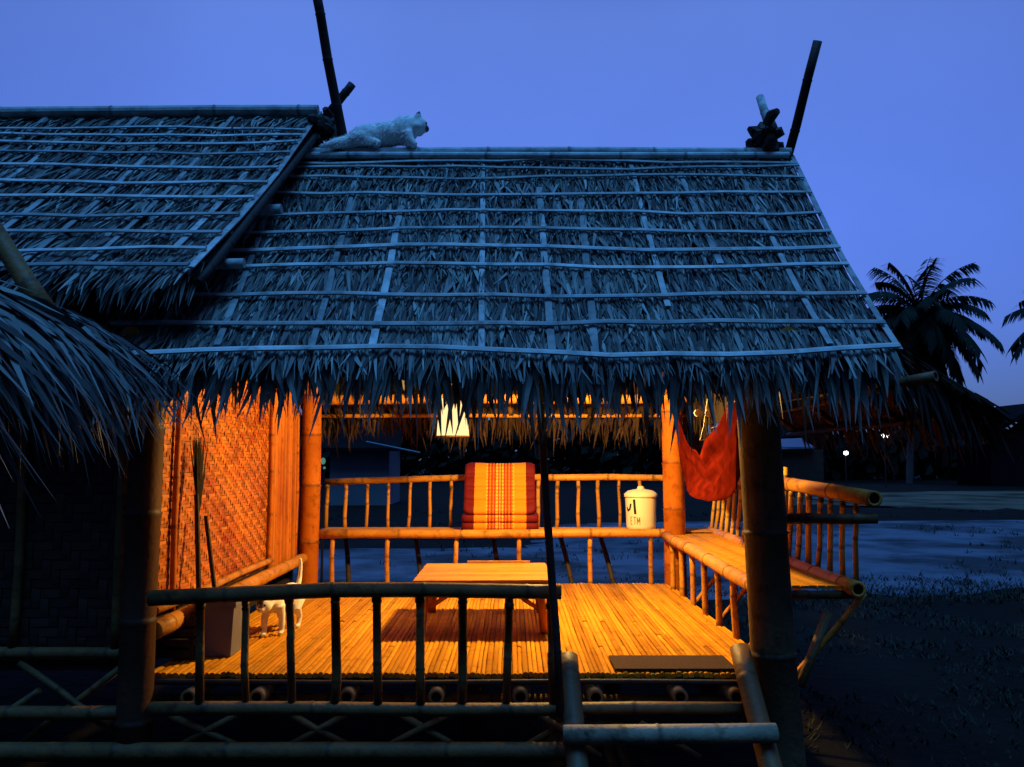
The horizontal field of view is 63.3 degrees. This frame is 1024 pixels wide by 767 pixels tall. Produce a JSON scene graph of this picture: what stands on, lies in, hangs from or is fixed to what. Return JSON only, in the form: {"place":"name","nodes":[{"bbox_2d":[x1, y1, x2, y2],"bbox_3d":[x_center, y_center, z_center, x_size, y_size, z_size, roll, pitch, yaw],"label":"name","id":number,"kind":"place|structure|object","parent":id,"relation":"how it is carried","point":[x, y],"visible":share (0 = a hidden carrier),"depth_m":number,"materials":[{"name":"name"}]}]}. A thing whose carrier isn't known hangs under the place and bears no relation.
{"place":"outdoors","nodes":[
{"label":"outdoors","id":0,"kind":"place"},
{"bbox_2d":[321,422,419,504],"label":"house","id":1,"kind":"structure","parent":0,"point":[372,457],"depth_m":29.85,"materials":[{"name":"blue metal"}]},
{"bbox_2d":[0,464,1023,766],"bbox_3d":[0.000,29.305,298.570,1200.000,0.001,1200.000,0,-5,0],"label":"ground","id":2,"kind":"structure","parent":0,"point":[872,678],"depth_m":5.82,"materials":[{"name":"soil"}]},
{"bbox_2d":[0,222,208,528],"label":"thatched porch","id":3,"kind":"object","parent":2,"relation":"on","point":[58,366],"visible":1,"depth_m":2.31,"materials":[{"name":"brown plant"}]},
{"bbox_2d":[0,0,355,669],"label":"woven bamboo house","id":4,"kind":"structure","parent":2,"relation":"on","point":[105,211],"depth_m":4.36,"materials":[{"name":"brown plant"}]},
{"bbox_2d":[0,40,1023,766],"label":"thatched veranda","id":5,"kind":"object","parent":2,"relation":"on","point":[542,290],"visible":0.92,"depth_m":3.98,"materials":[{"name":"brown plant"}]},
{"bbox_2d":[155,615,195,658],"bbox_3d":[-1.713,1.283,4.260,0.236,0.212,0.212,0,-5,0],"label":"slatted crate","id":6,"kind":"object","parent":5,"relation":"on","point":[180,642],"visible":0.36,"depth_m":4.16,"materials":[{"name":"brown wood"}]},
{"bbox_2d":[189,436,207,587],"bbox_3d":[-1.668,0.838,4.410,0.124,1.129,0.125,0,-5,0],"label":"straw broom","id":7,"kind":"object","parent":5,"relation":"on","point":[197,465],"visible":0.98,"depth_m":4.43,"materials":[{"name":"brown wood"}]},
{"bbox_2d":[204,516,216,586],"bbox_3d":[-1.600,1.061,4.451,0.165,0.695,0.022,-2,-6,25],"label":"wooden stick","id":8,"kind":"object","parent":5,"relation":"on","point":[210,553],"visible":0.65,"depth_m":4.47,"materials":[{"name":"brown wood"}]},
{"bbox_2d":[193,602,241,655],"bbox_3d":[-1.515,1.259,4.322,0.220,0.280,0.220,0,-5,0],"label":"plastic bin","id":9,"kind":"object","parent":5,"relation":"on","point":[223,627],"visible":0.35,"depth_m":4.23,"materials":[{"name":"brown plastic"}]},
{"bbox_2d":[256,558,304,635],"bbox_3d":[-1.343,1.248,4.848,0.161,0.400,0.507,-1,-5,8],"label":"cat","id":10,"kind":"object","parent":5,"relation":"on","point":[266,609],"visible":0.52,"depth_m":4.75},
{"bbox_2d":[319,111,428,150],"bbox_3d":[-0.877,-1.594,5.324,0.689,0.282,0.245,0,-5,0],"label":"cat","id":11,"kind":"object","parent":5,"relation":"on","point":[405,130],"visible":0.88,"depth_m":5.26},
{"bbox_2d":[436,398,469,436],"bbox_3d":[-0.444,0.199,6.596,0.267,0.455,0.351,-3,-6,31],"label":"paper lamp","id":12,"kind":"object","parent":5,"relation":"hanging from","point":[463,431],"visible":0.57,"depth_m":6.45,"materials":[{"name":"white paper"}]},
{"bbox_2d":[413,561,547,633],"bbox_3d":[-0.178,1.317,5.165,0.826,0.326,0.841,0,-5,0],"label":"table","id":13,"kind":"object","parent":5,"relation":"on","point":[510,572],"visible":0.59,"depth_m":5.01,"materials":[{"name":"brown wood"}]},
{"bbox_2d":[462,462,538,529],"bbox_3d":[-0.098,0.949,7.032,0.635,0.558,0.360,0,-5,0],"label":"triangle cushion","id":14,"kind":"object","parent":5,"relation":"on","point":[499,496],"visible":0.98,"depth_m":6.93,"materials":[{"name":"fabric"}]},
{"bbox_2d":[624,486,657,528],"bbox_3d":[1.087,1.044,7.003,0.280,0.362,0.280,0,-5,0],"label":"lidded bucket","id":15,"kind":"object","parent":5,"relation":"on","point":[640,502],"visible":0.97,"depth_m":6.89,"materials":[{"name":"beige plastic"}]},
{"bbox_2d":[608,655,734,670],"bbox_3d":[0.780,1.373,4.081,0.580,0.010,0.270,0,-5,0],"label":"doormat","id":16,"kind":"object","parent":5,"relation":"on","point":[670,662],"visible":0.86,"depth_m":4.04,"materials":[{"name":"brown fabric"}]},
{"bbox_2d":[694,401,716,439],"bbox_3d":[1.252,0.073,5.306,0.178,0.581,0.036,0,-5,0],"label":"bead string","id":17,"kind":"object","parent":5,"relation":"hanging from","point":[697,412],"visible":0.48,"depth_m":5.29,"materials":[{"name":"wood"}]},
{"bbox_2d":[677,398,739,500],"bbox_3d":[1.240,0.403,5.412,0.094,0.698,2.831,0,-5,5],"label":"red hammock","id":18,"kind":"object","parent":5,"relation":"hanging from","point":[711,471],"visible":0.89,"depth_m":4.93,"materials":[{"name":"fabric"}]},
{"bbox_2d":[299,415,1009,480],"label":"treeline","id":19,"kind":"object","parent":2,"relation":"on","point":[583,456],"visible":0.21,"depth_m":68.58,"materials":[{"name":"black plant"}]},
{"bbox_2d":[561,643,782,766],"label":"bamboo ladder","id":20,"kind":"object","parent":2,"relation":"on","point":[759,730],"visible":0.92,"depth_m":3.46,"materials":[{"name":"brown wood"}]},
{"bbox_2d":[844,451,847,485],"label":"yard lamp","id":21,"kind":"object","parent":2,"relation":"on","point":[845,467],"visible":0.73,"depth_m":49.81,"materials":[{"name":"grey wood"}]},
{"bbox_2d":[881,434,886,486],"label":"yard lamp","id":22,"kind":"object","parent":2,"relation":"on","point":[885,465],"visible":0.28,"depth_m":49.85,"materials":[{"name":"black metal"}]},
{"bbox_2d":[860,256,1004,483],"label":"palm tree","id":23,"kind":"object","parent":2,"relation":"on","point":[933,327],"visible":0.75,"depth_m":57.00,"materials":[{"name":"green plant"}]},
{"bbox_2d":[1001,291,1023,364],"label":"palm tree","id":24,"kind":"object","parent":2,"relation":"on","point":[1017,347],"visible":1,"depth_m":60.48,"materials":[{"name":"green plant"}]},
{"bbox_2d":[0,0,1023,460],"label":"sky","id":25,"kind":"structure","parent":0,"point":[909,147],"materials":[{"name":"blue"}]},
{"bbox_2d":[292,520,1023,600],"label":"pavement","id":26,"kind":"structure","parent":0,"point":[889,549],"depth_m":13.85,"materials":[{"name":"concrete"}]},
{"bbox_2d":[320,458,325,582],"bbox_3d":[-2.493,1.796,10.903,0.073,1.638,0.114,0,-5,0],"label":"garden light","id":27,"kind":"object","parent":26,"relation":"on","point":[323,460],"visible":0.97,"depth_m":10.93,"materials":[{"name":"black metal"}]},
{"bbox_2d":[781,438,823,482],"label":"metal shed","id":28,"kind":"structure","parent":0,"point":[798,460],"depth_m":51.97,"materials":[{"name":"grey metal"}]},
{"bbox_2d":[787,491,1023,509],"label":"sand track","id":29,"kind":"structure","parent":0,"point":[983,500],"depth_m":33.24,"materials":[{"name":"sand"}]},
{"bbox_2d":[929,404,1023,485],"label":"dark house","id":30,"kind":"structure","parent":0,"point":[983,473],"depth_m":51.95,"materials":[{"name":"black"}]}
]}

